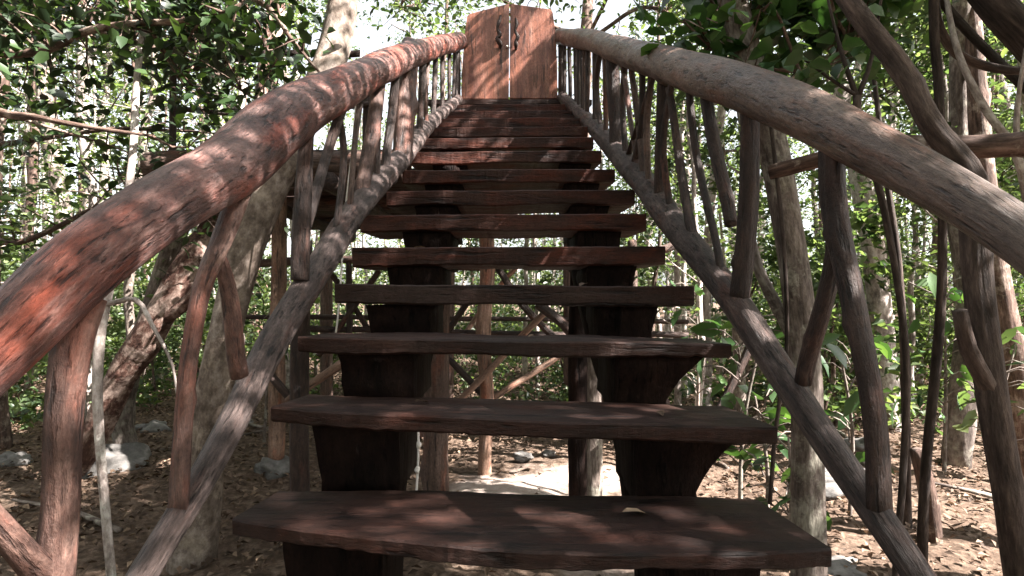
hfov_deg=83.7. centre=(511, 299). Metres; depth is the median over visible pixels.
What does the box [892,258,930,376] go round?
shrub
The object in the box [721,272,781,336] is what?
shrub
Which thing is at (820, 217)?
thin tree
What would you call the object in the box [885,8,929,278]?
thin tree
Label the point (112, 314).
shrub
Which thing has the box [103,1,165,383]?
thin tree
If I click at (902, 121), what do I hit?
slender tree
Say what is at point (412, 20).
thin tree
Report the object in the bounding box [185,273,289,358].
shrub
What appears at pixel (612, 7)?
sky
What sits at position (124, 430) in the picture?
treehouse deck
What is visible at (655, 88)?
thin tree
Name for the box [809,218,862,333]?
shrub
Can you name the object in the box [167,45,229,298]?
slender tree
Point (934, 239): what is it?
forest tree
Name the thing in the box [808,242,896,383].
shrub
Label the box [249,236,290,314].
shrub
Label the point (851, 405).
broad leaved plant
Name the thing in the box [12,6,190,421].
slender tree
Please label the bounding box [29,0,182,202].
forest tree
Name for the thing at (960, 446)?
forest tree
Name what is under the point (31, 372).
shrub
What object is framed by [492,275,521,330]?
shrub
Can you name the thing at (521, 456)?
rock
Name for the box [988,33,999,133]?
thin tree
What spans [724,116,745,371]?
thin tree
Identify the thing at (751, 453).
broad leaved plant
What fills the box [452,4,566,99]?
gate
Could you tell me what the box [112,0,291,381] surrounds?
slender tree
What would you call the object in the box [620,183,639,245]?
forest tree
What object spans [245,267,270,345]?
shrub
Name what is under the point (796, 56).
sapling
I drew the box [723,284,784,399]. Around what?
shrub
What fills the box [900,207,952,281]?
slender tree
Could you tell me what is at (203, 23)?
overhanging tree
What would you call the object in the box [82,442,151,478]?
rock
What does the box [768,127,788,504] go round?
liana
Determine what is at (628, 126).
thin tree
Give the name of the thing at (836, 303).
shrub
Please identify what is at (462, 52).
thin tree
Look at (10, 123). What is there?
slender tree
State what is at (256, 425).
fallen branch
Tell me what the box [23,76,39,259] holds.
forest tree
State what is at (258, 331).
forest tree
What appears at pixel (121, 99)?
forest tree
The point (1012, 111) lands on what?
slender tree
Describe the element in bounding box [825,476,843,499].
rock
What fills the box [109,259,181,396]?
shrub
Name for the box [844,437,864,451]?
rock
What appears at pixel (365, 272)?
forest tree
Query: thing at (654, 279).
thin tree
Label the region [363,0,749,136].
overhanging tree
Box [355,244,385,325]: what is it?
shrub
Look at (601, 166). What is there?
slender tree
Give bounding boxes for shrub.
[1,181,46,387]
[1,238,47,424]
[41,220,136,378]
[91,258,206,412]
[91,281,140,371]
[92,278,142,364]
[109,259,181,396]
[112,260,181,374]
[147,257,218,392]
[167,290,251,363]
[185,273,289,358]
[245,246,289,360]
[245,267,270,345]
[247,279,287,345]
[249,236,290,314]
[287,282,335,376]
[291,238,345,362]
[309,273,367,395]
[313,237,344,310]
[333,263,362,314]
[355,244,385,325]
[393,239,404,246]
[454,272,467,384]
[455,238,504,359]
[468,240,520,365]
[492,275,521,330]
[498,304,533,360]
[503,270,533,330]
[515,277,562,384]
[518,242,559,329]
[529,241,565,392]
[669,229,731,341]
[687,249,754,369]
[711,196,784,404]
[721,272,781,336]
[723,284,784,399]
[751,287,771,311]
[757,191,822,355]
[761,274,780,340]
[769,177,895,425]
[770,169,921,424]
[774,267,841,371]
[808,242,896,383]
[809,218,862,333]
[821,294,865,398]
[839,233,925,380]
[856,209,929,330]
[891,250,954,389]
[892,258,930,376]
[892,276,954,405]
[893,248,954,381]
[905,252,950,329]
[948,276,954,313]
[1010,267,1023,326]
[1012,192,1023,315]
[1014,288,1023,311]
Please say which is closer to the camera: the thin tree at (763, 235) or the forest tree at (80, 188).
the thin tree at (763, 235)
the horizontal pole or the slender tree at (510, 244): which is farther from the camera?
the slender tree at (510, 244)
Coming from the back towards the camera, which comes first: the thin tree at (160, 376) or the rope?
the thin tree at (160, 376)
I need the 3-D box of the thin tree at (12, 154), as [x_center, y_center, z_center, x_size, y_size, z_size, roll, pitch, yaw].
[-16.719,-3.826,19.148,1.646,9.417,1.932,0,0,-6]
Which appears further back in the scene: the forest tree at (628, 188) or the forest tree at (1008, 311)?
the forest tree at (628, 188)
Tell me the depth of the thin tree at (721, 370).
9.70 m
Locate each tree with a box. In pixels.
[0,0,288,450]
[0,0,375,197]
[1,61,114,283]
[1,63,41,281]
[1,138,46,276]
[2,52,79,274]
[2,71,39,252]
[3,0,198,410]
[3,84,22,263]
[7,133,50,264]
[10,48,117,247]
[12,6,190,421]
[16,159,51,248]
[17,36,69,192]
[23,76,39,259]
[26,21,138,212]
[27,5,214,423]
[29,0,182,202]
[35,1,72,354]
[41,0,153,260]
[68,36,114,194]
[71,12,195,271]
[82,0,284,476]
[89,47,188,295]
[89,62,130,298]
[89,63,188,304]
[97,13,160,280]
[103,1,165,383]
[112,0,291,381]
[131,60,147,283]
[135,4,297,129]
[143,39,195,261]
[144,9,253,130]
[156,6,293,381]
[166,0,357,574]
[167,2,306,333]
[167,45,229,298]
[232,0,318,236]
[249,0,365,281]
[251,0,371,390]
[288,0,363,375]
[323,40,389,313]
[324,110,403,322]
[335,48,362,332]
[336,142,384,325]
[347,109,361,325]
[361,1,452,138]
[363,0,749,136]
[378,48,416,244]
[388,0,452,89]
[417,28,452,113]
[435,0,497,99]
[438,7,475,354]
[451,6,479,313]
[451,94,499,284]
[455,239,531,328]
[459,238,479,284]
[499,45,573,387]
[513,238,540,312]
[520,213,551,284]
[522,2,541,375]
[531,26,655,283]
[532,62,573,357]
[539,213,562,312]
[553,98,651,245]
[591,0,691,337]
[600,8,810,405]
[601,2,798,404]
[601,75,655,245]
[601,86,673,276]
[615,0,822,405]
[615,145,652,279]
[616,98,684,243]
[620,2,763,397]
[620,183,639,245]
[625,173,672,278]
[626,27,808,415]
[627,72,655,239]
[628,0,675,330]
[633,0,958,112]
[633,23,736,330]
[634,2,701,49]
[637,145,731,330]
[640,0,661,337]
[645,137,703,331]
[652,12,763,285]
[652,99,735,275]
[674,16,725,382]
[697,105,769,258]
[712,105,735,316]
[715,136,793,272]
[717,0,827,575]
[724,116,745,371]
[733,144,818,339]
[734,168,776,297]
[755,143,796,297]
[760,40,765,294]
[760,139,812,235]
[773,25,867,260]
[787,14,946,234]
[788,49,908,175]
[795,22,921,319]
[811,62,908,271]
[817,24,874,189]
[818,54,830,364]
[820,13,927,319]
[823,0,977,469]
[823,1,1023,273]
[829,48,900,431]
[835,0,1023,575]
[847,14,929,283]
[848,5,1021,418]
[849,1,1020,308]
[872,116,932,327]
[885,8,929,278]
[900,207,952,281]
[903,43,923,385]
[909,0,1023,116]
[929,14,948,369]
[940,0,1023,93]
[949,36,1023,278]
[965,7,1023,477]
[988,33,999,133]
[990,42,1007,108]
[990,45,1018,295]
[993,92,1023,200]
[1004,56,1023,132]
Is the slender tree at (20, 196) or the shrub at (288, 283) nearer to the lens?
the shrub at (288, 283)
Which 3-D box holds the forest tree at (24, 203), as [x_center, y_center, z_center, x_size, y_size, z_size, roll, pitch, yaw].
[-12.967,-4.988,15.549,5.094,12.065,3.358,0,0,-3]
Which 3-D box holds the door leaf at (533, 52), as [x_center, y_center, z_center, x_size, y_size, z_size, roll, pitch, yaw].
[0.224,-2.814,6.437,0.582,1.075,0.116,0,0,0]
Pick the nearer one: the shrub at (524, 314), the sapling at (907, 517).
the sapling at (907, 517)
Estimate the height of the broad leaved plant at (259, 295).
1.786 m
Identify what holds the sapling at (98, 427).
on the ground
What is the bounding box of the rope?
[414,432,421,489]
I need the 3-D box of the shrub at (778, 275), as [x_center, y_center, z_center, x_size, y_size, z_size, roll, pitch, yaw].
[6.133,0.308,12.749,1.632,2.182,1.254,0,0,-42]
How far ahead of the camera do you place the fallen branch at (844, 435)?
5.66 m
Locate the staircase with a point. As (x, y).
(506, 168)
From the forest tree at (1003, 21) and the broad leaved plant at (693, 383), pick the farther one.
the broad leaved plant at (693, 383)
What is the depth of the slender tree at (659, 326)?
9.45 m
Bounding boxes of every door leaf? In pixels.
[462,4,508,99]
[506,4,556,98]
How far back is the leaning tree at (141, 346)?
4.48 m
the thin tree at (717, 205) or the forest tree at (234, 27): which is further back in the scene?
the thin tree at (717, 205)
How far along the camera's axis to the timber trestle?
4.92 m
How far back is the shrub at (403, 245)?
11.33 m
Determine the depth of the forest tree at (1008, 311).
4.39 m
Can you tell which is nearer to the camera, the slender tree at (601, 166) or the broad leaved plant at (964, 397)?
the broad leaved plant at (964, 397)
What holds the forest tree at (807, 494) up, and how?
on the ground
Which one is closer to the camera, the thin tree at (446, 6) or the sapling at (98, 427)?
the sapling at (98, 427)
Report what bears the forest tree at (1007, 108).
on the ground
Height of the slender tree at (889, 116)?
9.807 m
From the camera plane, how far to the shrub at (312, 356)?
11.46 m
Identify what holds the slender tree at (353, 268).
on the ground
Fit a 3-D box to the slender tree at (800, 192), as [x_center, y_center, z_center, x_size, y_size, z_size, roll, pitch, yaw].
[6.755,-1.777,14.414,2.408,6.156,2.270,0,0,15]
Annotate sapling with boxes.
[92,0,176,575]
[784,0,910,575]
[872,80,912,528]
[944,0,1023,202]
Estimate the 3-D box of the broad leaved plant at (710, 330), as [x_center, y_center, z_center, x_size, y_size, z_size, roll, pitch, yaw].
[1.437,0.784,3.638,0.660,1.482,0.721,0,0,0]
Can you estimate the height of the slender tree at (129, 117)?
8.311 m
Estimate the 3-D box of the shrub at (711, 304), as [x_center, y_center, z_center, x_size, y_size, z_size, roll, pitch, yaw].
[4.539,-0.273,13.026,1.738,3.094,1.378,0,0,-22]
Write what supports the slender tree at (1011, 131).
on the ground
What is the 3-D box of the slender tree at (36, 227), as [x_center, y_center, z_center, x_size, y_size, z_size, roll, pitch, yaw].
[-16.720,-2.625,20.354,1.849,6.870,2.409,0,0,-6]
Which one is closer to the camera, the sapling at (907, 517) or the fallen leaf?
the fallen leaf
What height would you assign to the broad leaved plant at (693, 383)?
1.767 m
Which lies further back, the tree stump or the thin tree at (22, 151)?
the thin tree at (22, 151)
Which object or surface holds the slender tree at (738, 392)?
on the ground
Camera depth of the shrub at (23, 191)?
7.93 m
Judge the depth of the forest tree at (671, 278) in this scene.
12.52 m
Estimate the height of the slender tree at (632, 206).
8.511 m
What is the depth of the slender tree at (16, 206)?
14.40 m
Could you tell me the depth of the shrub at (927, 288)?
11.26 m
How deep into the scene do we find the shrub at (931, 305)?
8.22 m
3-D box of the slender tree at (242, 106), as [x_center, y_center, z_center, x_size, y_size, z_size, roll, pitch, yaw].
[-3.429,-2.493,7.158,2.180,8.011,2.170,0,0,32]
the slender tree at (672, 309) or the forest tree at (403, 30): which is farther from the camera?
the forest tree at (403, 30)
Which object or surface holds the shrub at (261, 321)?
on the ground
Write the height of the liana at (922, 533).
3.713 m
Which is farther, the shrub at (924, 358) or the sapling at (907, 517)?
the shrub at (924, 358)
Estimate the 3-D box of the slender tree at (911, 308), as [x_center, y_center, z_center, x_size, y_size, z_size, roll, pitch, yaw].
[4.803,-1.132,6.827,2.016,5.252,2.140,0,0,32]
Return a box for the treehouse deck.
[111,50,423,459]
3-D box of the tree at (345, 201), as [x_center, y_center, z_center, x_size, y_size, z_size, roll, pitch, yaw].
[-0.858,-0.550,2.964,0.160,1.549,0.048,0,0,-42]
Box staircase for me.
[0,28,1023,575]
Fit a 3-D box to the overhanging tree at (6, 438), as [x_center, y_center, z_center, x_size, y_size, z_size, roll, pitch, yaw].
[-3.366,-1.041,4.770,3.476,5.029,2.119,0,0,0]
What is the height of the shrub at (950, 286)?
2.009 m
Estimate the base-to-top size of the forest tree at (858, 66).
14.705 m
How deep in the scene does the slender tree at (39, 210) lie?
6.50 m
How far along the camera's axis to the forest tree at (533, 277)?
18.31 m
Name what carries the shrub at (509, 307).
on the ground
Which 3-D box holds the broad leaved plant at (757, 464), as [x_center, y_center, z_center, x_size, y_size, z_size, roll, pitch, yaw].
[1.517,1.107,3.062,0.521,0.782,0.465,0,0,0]
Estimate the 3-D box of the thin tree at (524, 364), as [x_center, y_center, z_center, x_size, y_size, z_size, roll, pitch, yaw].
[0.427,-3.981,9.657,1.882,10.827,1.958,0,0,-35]
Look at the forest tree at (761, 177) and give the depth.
20.16 m
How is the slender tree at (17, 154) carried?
on the ground
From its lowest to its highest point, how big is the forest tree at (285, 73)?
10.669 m
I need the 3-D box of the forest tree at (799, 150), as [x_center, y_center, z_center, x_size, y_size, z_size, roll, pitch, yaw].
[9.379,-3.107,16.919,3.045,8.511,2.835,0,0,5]
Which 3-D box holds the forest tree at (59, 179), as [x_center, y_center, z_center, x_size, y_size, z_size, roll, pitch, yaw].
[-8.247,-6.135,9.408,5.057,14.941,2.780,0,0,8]
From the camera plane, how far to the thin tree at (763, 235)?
13.96 m
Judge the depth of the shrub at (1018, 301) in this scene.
11.00 m
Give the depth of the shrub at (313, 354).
9.99 m
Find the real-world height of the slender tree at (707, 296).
9.496 m
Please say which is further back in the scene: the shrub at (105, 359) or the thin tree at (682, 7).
the thin tree at (682, 7)
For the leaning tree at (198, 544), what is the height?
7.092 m
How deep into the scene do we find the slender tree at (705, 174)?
9.78 m
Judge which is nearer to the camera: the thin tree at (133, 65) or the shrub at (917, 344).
the shrub at (917, 344)
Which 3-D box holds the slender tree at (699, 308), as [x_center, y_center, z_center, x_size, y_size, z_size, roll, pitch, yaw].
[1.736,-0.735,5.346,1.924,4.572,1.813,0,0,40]
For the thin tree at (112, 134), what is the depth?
17.27 m
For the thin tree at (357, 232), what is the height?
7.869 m
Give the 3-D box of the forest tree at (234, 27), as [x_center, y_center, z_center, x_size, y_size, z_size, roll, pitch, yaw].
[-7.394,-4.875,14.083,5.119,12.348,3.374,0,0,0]
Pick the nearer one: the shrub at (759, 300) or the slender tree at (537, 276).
the slender tree at (537, 276)
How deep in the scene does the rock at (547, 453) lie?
5.36 m
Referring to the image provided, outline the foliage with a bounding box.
[5,72,1021,311]
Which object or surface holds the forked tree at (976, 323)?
on the ground
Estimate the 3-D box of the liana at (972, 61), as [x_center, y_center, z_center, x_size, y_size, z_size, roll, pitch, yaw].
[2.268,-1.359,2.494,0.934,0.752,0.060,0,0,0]
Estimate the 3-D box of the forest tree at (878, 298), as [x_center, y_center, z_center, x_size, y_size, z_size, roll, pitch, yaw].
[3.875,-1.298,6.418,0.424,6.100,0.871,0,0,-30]
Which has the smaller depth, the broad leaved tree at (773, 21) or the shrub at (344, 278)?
the broad leaved tree at (773, 21)
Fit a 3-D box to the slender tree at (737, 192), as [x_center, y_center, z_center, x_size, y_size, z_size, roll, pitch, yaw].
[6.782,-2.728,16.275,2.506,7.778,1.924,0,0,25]
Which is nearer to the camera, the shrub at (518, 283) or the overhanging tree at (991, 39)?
the overhanging tree at (991, 39)
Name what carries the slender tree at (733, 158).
on the ground
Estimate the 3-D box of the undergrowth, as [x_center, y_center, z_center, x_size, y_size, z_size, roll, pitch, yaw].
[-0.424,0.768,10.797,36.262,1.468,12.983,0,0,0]
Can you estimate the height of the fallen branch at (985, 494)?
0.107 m
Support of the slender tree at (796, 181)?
on the ground
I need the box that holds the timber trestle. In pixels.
[246,238,750,475]
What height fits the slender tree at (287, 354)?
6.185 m
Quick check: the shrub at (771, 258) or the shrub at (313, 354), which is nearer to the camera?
the shrub at (771, 258)
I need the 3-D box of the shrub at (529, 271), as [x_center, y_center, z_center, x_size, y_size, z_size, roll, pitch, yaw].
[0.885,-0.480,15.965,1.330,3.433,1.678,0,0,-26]
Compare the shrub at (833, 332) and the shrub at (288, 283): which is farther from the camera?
the shrub at (288, 283)
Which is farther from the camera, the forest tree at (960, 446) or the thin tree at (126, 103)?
the thin tree at (126, 103)
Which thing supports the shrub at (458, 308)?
on the ground
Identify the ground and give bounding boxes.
[0,303,1002,575]
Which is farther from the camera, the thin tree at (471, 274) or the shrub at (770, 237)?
the thin tree at (471, 274)
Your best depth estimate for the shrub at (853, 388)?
7.71 m
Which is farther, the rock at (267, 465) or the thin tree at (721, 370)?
the thin tree at (721, 370)
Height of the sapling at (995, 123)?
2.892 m
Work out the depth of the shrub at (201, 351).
10.81 m
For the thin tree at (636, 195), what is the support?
on the ground
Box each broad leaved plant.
[235,271,288,446]
[667,279,736,405]
[690,314,790,498]
[724,384,790,507]
[741,437,831,529]
[821,333,898,515]
[905,272,974,472]
[952,326,1023,440]
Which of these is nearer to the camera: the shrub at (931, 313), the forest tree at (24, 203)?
the shrub at (931, 313)
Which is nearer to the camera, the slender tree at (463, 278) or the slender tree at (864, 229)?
the slender tree at (864, 229)
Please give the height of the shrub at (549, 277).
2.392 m
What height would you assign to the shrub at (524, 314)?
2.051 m
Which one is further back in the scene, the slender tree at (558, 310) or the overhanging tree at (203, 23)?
the slender tree at (558, 310)
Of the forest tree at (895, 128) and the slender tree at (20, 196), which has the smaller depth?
the forest tree at (895, 128)
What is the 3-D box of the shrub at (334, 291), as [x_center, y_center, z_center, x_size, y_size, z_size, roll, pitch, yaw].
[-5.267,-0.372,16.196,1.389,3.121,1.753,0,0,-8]
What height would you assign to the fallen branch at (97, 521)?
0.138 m
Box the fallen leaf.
[622,508,645,513]
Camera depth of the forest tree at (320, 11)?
19.56 m
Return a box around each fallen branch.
[11,498,122,533]
[160,429,267,450]
[249,422,267,428]
[715,460,729,468]
[837,429,847,438]
[935,482,991,498]
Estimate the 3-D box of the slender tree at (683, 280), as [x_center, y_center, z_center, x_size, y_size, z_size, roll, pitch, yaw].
[2.559,-1.654,8.356,2.316,6.354,2.458,0,0,29]
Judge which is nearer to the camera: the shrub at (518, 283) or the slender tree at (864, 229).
the slender tree at (864, 229)
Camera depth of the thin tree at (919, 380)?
8.66 m
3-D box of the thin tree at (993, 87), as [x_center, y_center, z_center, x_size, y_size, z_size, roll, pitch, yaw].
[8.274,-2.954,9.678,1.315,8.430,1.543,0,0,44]
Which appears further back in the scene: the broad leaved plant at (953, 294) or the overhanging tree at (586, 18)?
the overhanging tree at (586, 18)
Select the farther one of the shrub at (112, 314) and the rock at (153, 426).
the shrub at (112, 314)
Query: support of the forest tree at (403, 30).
on the ground
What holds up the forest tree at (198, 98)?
on the ground
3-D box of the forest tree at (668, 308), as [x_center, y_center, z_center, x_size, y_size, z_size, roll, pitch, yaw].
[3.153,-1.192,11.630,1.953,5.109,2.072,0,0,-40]
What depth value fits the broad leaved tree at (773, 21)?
2.71 m
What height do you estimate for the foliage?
14.016 m
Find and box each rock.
[0,451,33,466]
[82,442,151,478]
[135,420,171,432]
[253,455,289,479]
[513,451,533,462]
[541,449,556,456]
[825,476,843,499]
[828,555,866,575]
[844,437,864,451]
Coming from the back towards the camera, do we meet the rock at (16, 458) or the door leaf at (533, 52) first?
the door leaf at (533, 52)
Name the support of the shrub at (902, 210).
on the ground
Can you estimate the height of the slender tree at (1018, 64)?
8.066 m
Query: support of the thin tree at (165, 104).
on the ground
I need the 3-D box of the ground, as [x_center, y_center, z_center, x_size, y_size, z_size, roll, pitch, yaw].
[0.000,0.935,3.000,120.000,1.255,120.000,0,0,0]
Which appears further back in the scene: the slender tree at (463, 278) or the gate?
the slender tree at (463, 278)
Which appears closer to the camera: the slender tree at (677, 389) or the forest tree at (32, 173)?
the slender tree at (677, 389)
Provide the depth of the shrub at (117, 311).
8.72 m
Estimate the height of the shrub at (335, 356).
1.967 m
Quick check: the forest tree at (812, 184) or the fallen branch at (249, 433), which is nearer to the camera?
the fallen branch at (249, 433)
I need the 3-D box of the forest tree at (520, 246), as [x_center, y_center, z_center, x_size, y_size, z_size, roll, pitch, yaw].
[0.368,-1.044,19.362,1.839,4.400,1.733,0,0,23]
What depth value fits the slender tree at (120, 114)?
14.31 m
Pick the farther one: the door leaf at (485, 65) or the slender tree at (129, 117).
the slender tree at (129, 117)
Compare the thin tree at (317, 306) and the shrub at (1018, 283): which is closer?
the shrub at (1018, 283)
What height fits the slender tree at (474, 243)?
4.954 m
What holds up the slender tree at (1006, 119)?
on the ground
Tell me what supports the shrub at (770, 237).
on the ground
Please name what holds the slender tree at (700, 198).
on the ground
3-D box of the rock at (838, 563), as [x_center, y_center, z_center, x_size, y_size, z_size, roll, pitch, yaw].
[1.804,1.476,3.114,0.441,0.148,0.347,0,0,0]
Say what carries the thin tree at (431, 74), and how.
on the ground
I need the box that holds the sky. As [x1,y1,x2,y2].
[1,0,1022,303]
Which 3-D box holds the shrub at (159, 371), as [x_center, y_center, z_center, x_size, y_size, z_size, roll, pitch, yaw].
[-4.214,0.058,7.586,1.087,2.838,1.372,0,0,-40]
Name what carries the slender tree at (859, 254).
on the ground
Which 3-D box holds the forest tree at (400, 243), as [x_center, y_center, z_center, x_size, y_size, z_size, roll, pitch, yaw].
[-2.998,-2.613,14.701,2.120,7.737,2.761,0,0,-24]
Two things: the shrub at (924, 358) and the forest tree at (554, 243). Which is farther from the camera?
the forest tree at (554, 243)
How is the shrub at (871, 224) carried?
on the ground
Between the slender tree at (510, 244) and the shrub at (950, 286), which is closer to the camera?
the slender tree at (510, 244)
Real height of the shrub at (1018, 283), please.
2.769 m
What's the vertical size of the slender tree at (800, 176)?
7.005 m
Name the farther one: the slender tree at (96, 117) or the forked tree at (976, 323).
the slender tree at (96, 117)
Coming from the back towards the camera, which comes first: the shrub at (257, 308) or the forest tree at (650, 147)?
the forest tree at (650, 147)
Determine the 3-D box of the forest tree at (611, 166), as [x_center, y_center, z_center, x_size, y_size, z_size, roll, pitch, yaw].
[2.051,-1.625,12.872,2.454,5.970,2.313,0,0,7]
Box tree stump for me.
[909,447,942,543]
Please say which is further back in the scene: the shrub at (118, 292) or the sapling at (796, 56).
the shrub at (118, 292)
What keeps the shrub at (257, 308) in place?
on the ground
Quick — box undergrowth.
[8,315,1021,472]
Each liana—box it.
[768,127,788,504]
[916,0,947,560]
[939,0,1020,74]
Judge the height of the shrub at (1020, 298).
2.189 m
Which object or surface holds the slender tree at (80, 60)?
on the ground
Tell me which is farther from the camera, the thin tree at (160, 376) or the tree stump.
the thin tree at (160, 376)
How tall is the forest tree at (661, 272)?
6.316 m
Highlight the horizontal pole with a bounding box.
[767,132,1023,178]
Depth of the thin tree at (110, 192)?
15.30 m
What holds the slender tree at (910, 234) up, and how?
on the ground
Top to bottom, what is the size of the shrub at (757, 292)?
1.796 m
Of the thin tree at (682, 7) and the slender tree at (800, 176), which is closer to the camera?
the slender tree at (800, 176)
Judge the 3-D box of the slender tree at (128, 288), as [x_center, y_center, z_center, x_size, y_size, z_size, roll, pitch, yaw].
[-4.043,-1.716,6.372,2.065,6.343,1.909,0,0,30]
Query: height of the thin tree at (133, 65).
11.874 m
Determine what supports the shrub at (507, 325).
on the ground
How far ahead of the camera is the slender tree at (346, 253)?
14.71 m
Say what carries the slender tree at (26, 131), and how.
on the ground
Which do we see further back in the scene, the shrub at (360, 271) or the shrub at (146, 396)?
the shrub at (360, 271)
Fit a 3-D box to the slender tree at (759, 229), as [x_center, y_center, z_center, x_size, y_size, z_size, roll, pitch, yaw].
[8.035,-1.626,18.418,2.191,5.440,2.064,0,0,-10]
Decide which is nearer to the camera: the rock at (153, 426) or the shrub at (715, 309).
the rock at (153, 426)
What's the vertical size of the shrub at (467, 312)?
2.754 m

